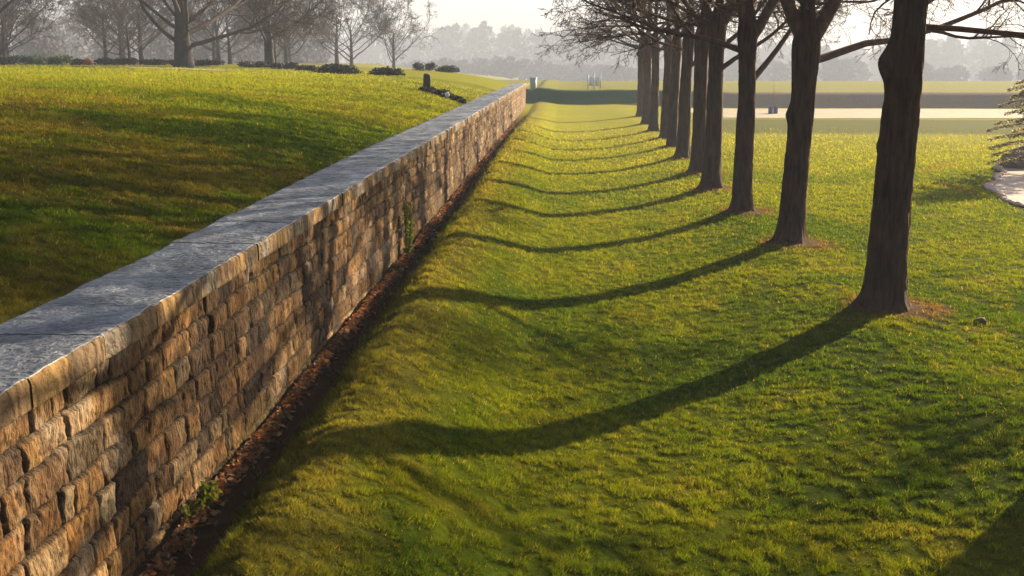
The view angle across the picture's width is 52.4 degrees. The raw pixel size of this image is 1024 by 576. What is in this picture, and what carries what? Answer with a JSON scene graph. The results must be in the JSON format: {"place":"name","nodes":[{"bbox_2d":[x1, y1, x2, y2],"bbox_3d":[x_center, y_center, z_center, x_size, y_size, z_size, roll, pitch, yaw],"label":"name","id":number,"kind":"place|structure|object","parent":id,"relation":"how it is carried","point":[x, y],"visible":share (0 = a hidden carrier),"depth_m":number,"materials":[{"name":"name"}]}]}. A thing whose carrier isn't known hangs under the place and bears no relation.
{"place":"outdoors","nodes":[
{"label":"outdoors","id":0,"kind":"place"},
{"bbox_2d":[4,65,221,70],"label":"path","id":1,"kind":"structure","parent":0,"point":[137,67],"depth_m":47.26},
{"bbox_2d":[0,63,1023,575],"bbox_3d":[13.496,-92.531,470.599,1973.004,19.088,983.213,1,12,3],"label":"ground","id":2,"kind":"structure","parent":0,"point":[572,107],"depth_m":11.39,"materials":[{"name":"green plant"}]},
{"bbox_2d":[0,55,18,64],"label":"hedge","id":3,"kind":"object","parent":2,"relation":"on","point":[11,60],"visible":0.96,"depth_m":59.84,"materials":[{"name":"green plant"}]},
{"bbox_2d":[0,0,37,31],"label":"bare tree","id":4,"kind":"object","parent":2,"relation":"on","point":[19,7],"visible":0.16,"depth_m":98.64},
{"bbox_2d":[0,0,44,55],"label":"bare tree","id":5,"kind":"object","parent":2,"relation":"on","point":[18,16],"visible":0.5,"depth_m":71.90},
{"bbox_2d":[0,0,62,64],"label":"bare tree","id":6,"kind":"object","parent":2,"relation":"on","point":[3,39],"visible":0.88,"depth_m":67.84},
{"bbox_2d":[16,54,72,64],"bbox_3d":[-26.951,-13.146,59.946,3.619,0.669,1.302,1,12,3],"label":"hedge","id":7,"kind":"object","parent":2,"relation":"on","point":[52,60],"visible":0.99,"depth_m":59.66,"materials":[{"name":"green plant"}]},
{"bbox_2d":[0,0,92,56],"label":"bare tree","id":8,"kind":"object","parent":2,"relation":"on","point":[39,18],"visible":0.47,"depth_m":88.18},
{"bbox_2d":[0,0,92,12],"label":"bare tree","id":9,"kind":"object","parent":2,"relation":"on","point":[6,5],"visible":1,"depth_m":48.32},
{"bbox_2d":[70,58,84,64],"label":"shrub","id":10,"kind":"object","parent":2,"relation":"on","point":[77,61],"visible":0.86,"depth_m":57.62,"materials":[{"name":"green plant"}]},
{"bbox_2d":[83,58,92,64],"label":"shrub","id":11,"kind":"object","parent":2,"relation":"on","point":[87,61],"visible":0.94,"depth_m":56.78,"materials":[{"name":"brown plant"}]},
{"bbox_2d":[43,0,172,57],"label":"bare tree","id":12,"kind":"object","parent":2,"relation":"on","point":[124,54],"visible":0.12,"depth_m":98.44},
{"bbox_2d":[63,0,166,58],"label":"bare tree","id":13,"kind":"object","parent":2,"relation":"on","point":[120,53],"visible":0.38,"depth_m":89.22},
{"bbox_2d":[93,57,139,64],"bbox_3d":[-22.000,-12.609,57.761,2.600,0.525,1.272,1,12,3],"label":"hedge","id":14,"kind":"object","parent":2,"relation":"on","point":[121,61],"visible":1,"depth_m":57.43,"materials":[{"name":"green plant"}]},
{"bbox_2d":[65,0,169,57],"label":"bare tree","id":15,"kind":"object","parent":2,"relation":"on","point":[105,50],"visible":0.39,"depth_m":78.85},
{"bbox_2d":[73,0,174,64],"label":"bare tree","id":16,"kind":"object","parent":2,"relation":"on","point":[126,39],"visible":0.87,"depth_m":69.18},
{"bbox_2d":[70,0,203,63],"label":"bare tree","id":17,"kind":"object","parent":2,"relation":"on","point":[140,52],"visible":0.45,"depth_m":75.67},
{"bbox_2d":[139,59,167,64],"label":"hedge","id":18,"kind":"object","parent":2,"relation":"on","point":[153,62],"visible":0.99,"depth_m":58.30,"materials":[{"name":"green plant"}]},
{"bbox_2d":[167,58,225,65],"bbox_3d":[-18.210,-12.938,59.579,3.607,0.500,1.282,1,12,3],"label":"hedge","id":19,"kind":"object","parent":2,"relation":"on","point":[205,62],"visible":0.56,"depth_m":59.22,"materials":[{"name":"green plant"}]},
{"bbox_2d":[181,477,222,519],"bbox_3d":[-2.342,1.618,7.840,0.176,0.321,0.670,1,12,3],"label":"weed","id":20,"kind":"object","parent":2,"relation":"on","point":[208,495],"visible":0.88,"depth_m":7.87,"materials":[{"name":"green plant"}]},
{"bbox_2d":[154,0,263,59],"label":"bare tree","id":21,"kind":"object","parent":2,"relation":"on","point":[214,46],"visible":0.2,"depth_m":102.60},
{"bbox_2d":[159,0,271,63],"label":"bare tree","id":22,"kind":"object","parent":2,"relation":"on","point":[218,53],"visible":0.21,"depth_m":88.65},
{"bbox_2d":[158,0,280,63],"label":"bare tree","id":23,"kind":"object","parent":2,"relation":"on","point":[229,51],"visible":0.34,"depth_m":80.86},
{"bbox_2d":[138,0,320,67],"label":"bare tree","id":24,"kind":"object","parent":2,"relation":"on","point":[183,47],"visible":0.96,"depth_m":51.73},
{"bbox_2d":[237,60,269,67],"bbox_3d":[-14.705,-12.801,59.418,1.816,0.491,1.267,1,12,3],"label":"hedge","id":25,"kind":"object","parent":2,"relation":"on","point":[252,64],"visible":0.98,"depth_m":59.09,"materials":[{"name":"green plant"}]},
{"bbox_2d":[0,83,526,575],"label":"stone wall","id":26,"kind":"structure","parent":2,"relation":"on","point":[140,399],"depth_m":7.95,"materials":[{"name":"brown stone"}]},
{"bbox_2d":[401,200,414,253],"bbox_3d":[-1.814,-1.067,18.189,0.224,1.102,0.915,1,12,3],"label":"ivy","id":27,"kind":"object","parent":26,"relation":"attached to","point":[408,230],"visible":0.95,"depth_m":18.13,"materials":[{"name":"green plant"}]},
{"bbox_2d":[169,0,361,67],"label":"bare tree","id":28,"kind":"object","parent":2,"relation":"on","point":[268,52],"visible":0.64,"depth_m":60.86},
{"bbox_2d":[223,0,338,63],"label":"bare tree","id":29,"kind":"object","parent":2,"relation":"on","point":[286,55],"visible":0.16,"depth_m":83.16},
{"bbox_2d":[234,0,329,61],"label":"bare tree","id":30,"kind":"object","parent":2,"relation":"on","point":[274,48],"visible":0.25,"depth_m":73.56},
{"bbox_2d":[268,61,298,68],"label":"hedge","id":31,"kind":"object","parent":2,"relation":"on","point":[289,65],"visible":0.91,"depth_m":57.00,"materials":[{"name":"green plant"}]},
{"bbox_2d":[229,0,339,61],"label":"bare tree","id":32,"kind":"object","parent":2,"relation":"on","point":[289,49],"visible":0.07,"depth_m":96.53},
{"bbox_2d":[294,64,315,70],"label":"hedge","id":33,"kind":"object","parent":2,"relation":"on","point":[305,67],"visible":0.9,"depth_m":54.97,"materials":[{"name":"green plant"}]},
{"bbox_2d":[139,121,516,575],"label":"leaf litter","id":34,"kind":"object","parent":2,"relation":"on","point":[162,559],"visible":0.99,"depth_m":9.83,"materials":[{"name":"brown plant"}]},
{"bbox_2d":[310,63,360,73],"bbox_3d":[-8.685,-10.831,51.336,2.701,0.579,1.131,1,12,3],"label":"shrub","id":35,"kind":"object","parent":2,"relation":"on","point":[336,68],"visible":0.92,"depth_m":51.13,"materials":[{"name":"green plant"}]},
{"bbox_2d":[297,0,396,64],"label":"bare tree","id":36,"kind":"object","parent":2,"relation":"on","point":[337,52],"visible":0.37,"depth_m":103.04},
{"bbox_2d":[308,0,405,66],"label":"bare tree","id":37,"kind":"object","parent":2,"relation":"on","point":[350,49],"visible":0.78,"depth_m":93.47,"materials":[{"name":"brown plant"}]},
{"bbox_2d":[368,66,405,75],"bbox_3d":[-6.591,-11.315,54.168,1.923,0.561,1.205,3,13,15],"label":"shrub","id":38,"kind":"object","parent":2,"relation":"on","point":[387,71],"visible":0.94,"depth_m":53.95,"materials":[{"name":"green plant"}]},
{"bbox_2d":[355,0,441,68],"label":"bare tree","id":39,"kind":"object","parent":2,"relation":"on","point":[393,43],"visible":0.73,"depth_m":107.12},
{"bbox_2d":[416,86,431,91],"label":"dark plant","id":40,"kind":"object","parent":2,"relation":"on","point":[424,89],"visible":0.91,"depth_m":41.96,"materials":[{"name":"black plant"}]},
{"bbox_2d":[412,61,437,70],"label":"hedge","id":41,"kind":"object","parent":2,"relation":"on","point":[420,66],"visible":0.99,"depth_m":74.37,"materials":[{"name":"green plant"}]},
{"bbox_2d":[423,73,430,88],"bbox_3d":[-3.471,-8.323,42.417,0.315,0.850,0.146,1,12,3],"label":"marker stone","id":42,"kind":"object","parent":2,"relation":"on","point":[426,80],"visible":0.75,"depth_m":42.33,"materials":[{"name":"grey stone"}]},
{"bbox_2d":[431,88,443,95],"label":"dark plant","id":43,"kind":"object","parent":2,"relation":"on","point":[437,91],"visible":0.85,"depth_m":41.77,"materials":[{"name":"black plant"}]},
{"bbox_2d":[435,65,459,72],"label":"shrub","id":44,"kind":"object","parent":2,"relation":"on","point":[447,68],"visible":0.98,"depth_m":76.39,"materials":[{"name":"green plant"}]},
{"bbox_2d":[450,95,462,100],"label":"dark plant","id":45,"kind":"object","parent":2,"relation":"on","point":[454,98],"visible":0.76,"depth_m":40.73,"materials":[{"name":"black plant"}]},
{"bbox_2d":[457,98,466,103],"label":"dark plant","id":46,"kind":"object","parent":2,"relation":"on","point":[463,100],"visible":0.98,"depth_m":40.39,"materials":[{"name":"black plant"}]},
{"bbox_2d":[0,2,1023,80],"bbox_3d":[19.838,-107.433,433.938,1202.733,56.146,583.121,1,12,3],"label":"wood","id":47,"kind":"object","parent":2,"relation":"on","point":[518,62],"visible":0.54,"depth_m":415.61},
{"bbox_2d":[587,73,600,88],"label":"notice board","id":48,"kind":"object","parent":2,"relation":"on","point":[592,83],"visible":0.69,"depth_m":90.58,"materials":[{"name":"paint"}]},
{"bbox_2d":[538,1,686,123],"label":"bare tree","id":49,"kind":"object","parent":2,"relation":"on","point":[646,98],"visible":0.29,"depth_m":56.66,"materials":[{"name":"brown plant"}]},
{"bbox_2d":[563,0,713,130],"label":"bare tree","id":50,"kind":"object","parent":2,"relation":"on","point":[653,125],"visible":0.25,"depth_m":50.68,"materials":[{"name":"brown plant"}]},
{"bbox_2d":[571,0,724,115],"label":"bare tree","id":51,"kind":"object","parent":2,"relation":"on","point":[640,92],"visible":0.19,"depth_m":64.88,"materials":[{"name":"brown plant"}]},
{"bbox_2d":[588,0,715,146],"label":"bare tree","id":52,"kind":"object","parent":2,"relation":"on","point":[672,129],"visible":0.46,"depth_m":41.47,"materials":[{"name":"brown plant"}]},
{"bbox_2d":[532,0,776,137],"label":"bare tree","id":53,"kind":"object","parent":2,"relation":"on","point":[665,99],"visible":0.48,"depth_m":46.01,"materials":[{"name":"brown plant"}]},
{"bbox_2d":[557,0,782,157],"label":"bare tree","id":54,"kind":"object","parent":2,"relation":"on","point":[683,146],"visible":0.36,"depth_m":36.67,"materials":[{"name":"brown plant"}]},
{"bbox_2d":[566,0,786,172],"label":"bare tree","id":55,"kind":"object","parent":2,"relation":"on","point":[701,48],"visible":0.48,"depth_m":31.66,"materials":[{"name":"brown plant"}]},
{"bbox_2d":[537,0,884,211],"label":"bare tree","id":56,"kind":"object","parent":2,"relation":"on","point":[751,27],"visible":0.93,"depth_m":23.06,"materials":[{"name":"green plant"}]},
{"bbox_2d":[607,0,867,189],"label":"bare tree","id":57,"kind":"object","parent":2,"relation":"on","point":[716,22],"visible":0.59,"depth_m":27.67,"materials":[{"name":"brown plant"}]},
{"bbox_2d":[541,0,1023,243],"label":"bare tree","id":58,"kind":"object","parent":2,"relation":"on","point":[807,57],"visible":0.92,"depth_m":19.32,"materials":[{"name":"brown plant"}]},
{"bbox_2d":[748,0,1023,312],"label":"bare tree","id":59,"kind":"object","parent":2,"relation":"on","point":[900,68],"visible":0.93,"depth_m":13.97,"materials":[{"name":"brown plant"}]},
{"bbox_2d":[973,317,986,323],"bbox_3d":[6.246,0.446,13.879,0.184,0.101,0.117,1,12,3],"label":"rock","id":60,"kind":"object","parent":2,"relation":"on","point":[981,320],"visible":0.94,"depth_m":13.84,"materials":[{"name":"grey stone"}]},
{"bbox_2d":[986,79,1023,165],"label":"conifer","id":61,"kind":"object","parent":2,"relation":"on","point":[1020,119],"visible":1,"depth_m":32.41,"materials":[{"name":"green plant"}]},
{"bbox_2d":[993,166,1023,203],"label":"pond","id":62,"kind":"structure","parent":2,"relation":"on","point":[1010,185],"depth_m":29.19,"materials":[{"name":"grey liquid"}]},
{"bbox_2d":[999,146,1023,167],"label":"boulder","id":63,"kind":"object","parent":2,"relation":"on","point":[1019,164],"visible":0.4,"depth_m":33.64,"materials":[{"name":"grey stone"}]},
{"bbox_2d":[1013,201,1022,205],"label":"edging stone","id":64,"kind":"object","parent":2,"relation":"on","point":[1017,203],"visible":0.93,"depth_m":25.07,"materials":[{"name":"grey stone"}]},
{"bbox_2d":[7,0,1023,80],"label":"sky","id":65,"kind":"structure","parent":0,"point":[523,14],"materials":[{"name":"white"}]},
{"bbox_2d":[530,77,536,88],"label":"litter bin","id":66,"kind":"object","parent":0,"point":[533,82],"visible":1,"depth_m":87.64,"materials":[{"name":"paint"}]},
{"bbox_2d":[691,108,1023,117],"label":"path","id":67,"kind":"structure","parent":0,"point":[876,113],"depth_m":69.29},
{"bbox_2d":[768,80,777,113],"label":"post","id":68,"kind":"object","parent":67,"relation":"on","point":[771,110],"visible":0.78,"depth_m":69.19,"materials":[{"name":"metal"}]}
]}

